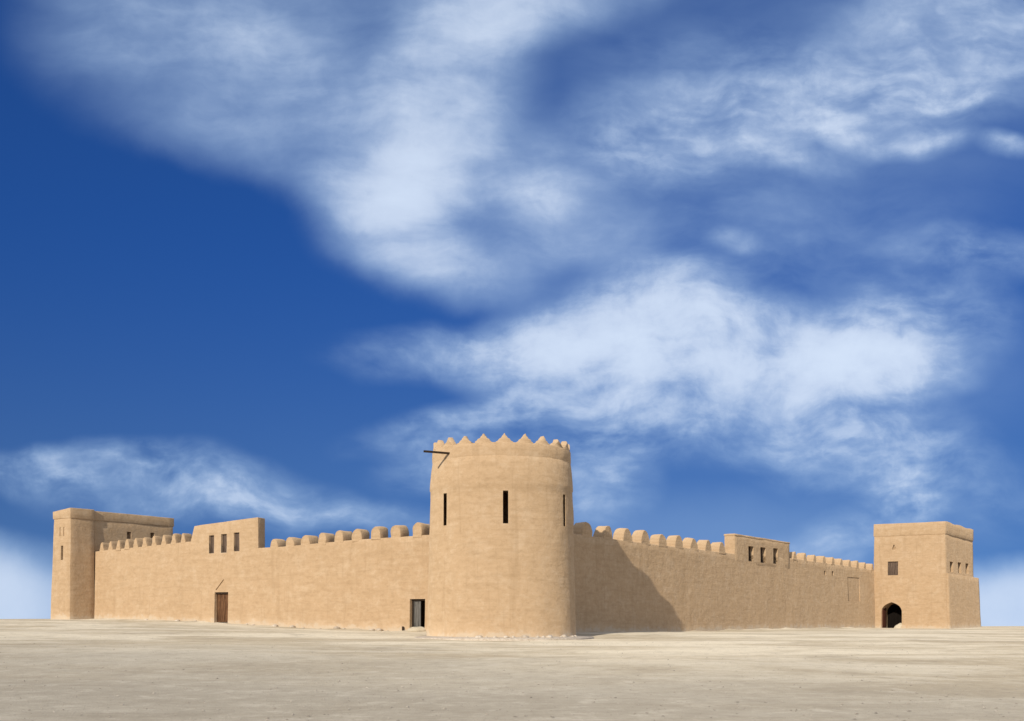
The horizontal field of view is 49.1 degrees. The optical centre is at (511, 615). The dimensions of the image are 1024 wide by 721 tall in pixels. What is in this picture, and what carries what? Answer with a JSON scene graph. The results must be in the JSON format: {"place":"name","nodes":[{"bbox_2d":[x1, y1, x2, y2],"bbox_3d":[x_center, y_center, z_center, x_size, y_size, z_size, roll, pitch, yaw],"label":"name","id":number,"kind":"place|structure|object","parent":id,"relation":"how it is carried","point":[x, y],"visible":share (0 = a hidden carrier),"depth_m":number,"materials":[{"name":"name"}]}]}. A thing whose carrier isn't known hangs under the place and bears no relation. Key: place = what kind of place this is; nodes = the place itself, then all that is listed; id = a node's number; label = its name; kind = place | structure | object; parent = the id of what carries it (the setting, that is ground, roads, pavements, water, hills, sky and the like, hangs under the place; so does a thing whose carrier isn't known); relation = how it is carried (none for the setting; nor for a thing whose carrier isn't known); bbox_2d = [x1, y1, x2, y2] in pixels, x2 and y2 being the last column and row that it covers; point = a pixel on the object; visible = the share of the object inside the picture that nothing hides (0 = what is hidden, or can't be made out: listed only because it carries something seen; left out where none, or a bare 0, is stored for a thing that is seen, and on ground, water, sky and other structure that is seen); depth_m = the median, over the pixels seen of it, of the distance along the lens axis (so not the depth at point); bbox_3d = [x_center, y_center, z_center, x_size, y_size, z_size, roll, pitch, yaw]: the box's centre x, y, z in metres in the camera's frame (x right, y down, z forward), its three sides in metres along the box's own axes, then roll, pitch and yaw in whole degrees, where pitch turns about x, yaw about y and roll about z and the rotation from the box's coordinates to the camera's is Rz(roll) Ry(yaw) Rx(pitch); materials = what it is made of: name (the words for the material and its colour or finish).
{"place":"outdoors","nodes":[
{"label":"outdoors","id":0,"kind":"place"},
{"bbox_2d":[0,618,1023,720],"bbox_3d":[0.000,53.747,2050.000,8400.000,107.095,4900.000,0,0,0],"label":"ground","id":1,"kind":"structure","parent":0,"point":[229,693],"depth_m":27.54,"materials":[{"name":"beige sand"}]},
{"bbox_2d":[51,508,173,618],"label":"square tower","id":2,"kind":"structure","parent":1,"relation":"on","point":[81,536],"depth_m":84.56,"materials":[{"name":"paint"}]},
{"bbox_2d":[94,517,429,630],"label":"fortress wall","id":3,"kind":"structure","parent":1,"relation":"on","point":[234,572],"depth_m":75.28,"materials":[{"name":"paint"}]},
{"bbox_2d":[216,592,227,621],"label":"door","id":4,"kind":"structure","parent":3,"relation":"in","point":[222,597],"depth_m":77.90,"materials":[{"name":"brown wood"}]},
{"bbox_2d":[414,601,420,626],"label":"door","id":5,"kind":"structure","parent":3,"relation":"in","point":[417,604],"depth_m":68.53,"materials":[{"name":"grey wood"}]},
{"bbox_2d":[407,626,425,631],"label":"sand pile","id":6,"kind":"object","parent":1,"relation":"on","point":[416,629],"visible":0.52,"depth_m":67.56,"materials":[{"name":"beige sand"}]},
{"bbox_2d":[414,433,593,640],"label":"round tower","id":7,"kind":"structure","parent":1,"relation":"on","point":[501,551],"depth_m":57.55,"materials":[{"name":"paint"}]},
{"bbox_2d":[574,522,874,631],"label":"fortress wall","id":8,"kind":"structure","parent":1,"relation":"on","point":[636,580],"depth_m":84.28,"materials":[{"name":"paint"}]},
{"bbox_2d":[874,521,980,628],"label":"gate tower","id":9,"kind":"structure","parent":1,"relation":"on","point":[924,577],"depth_m":119.66,"materials":[{"name":"paint"}]},
{"bbox_2d":[888,561,897,574],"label":"window","id":10,"kind":"structure","parent":9,"relation":"in","point":[892,566],"depth_m":120.42,"materials":[{"name":"wood"}]},
{"bbox_2d":[0,0,1023,625],"label":"sky","id":11,"kind":"structure","parent":0,"point":[757,265],"materials":[{"name":"blue"}]}
]}

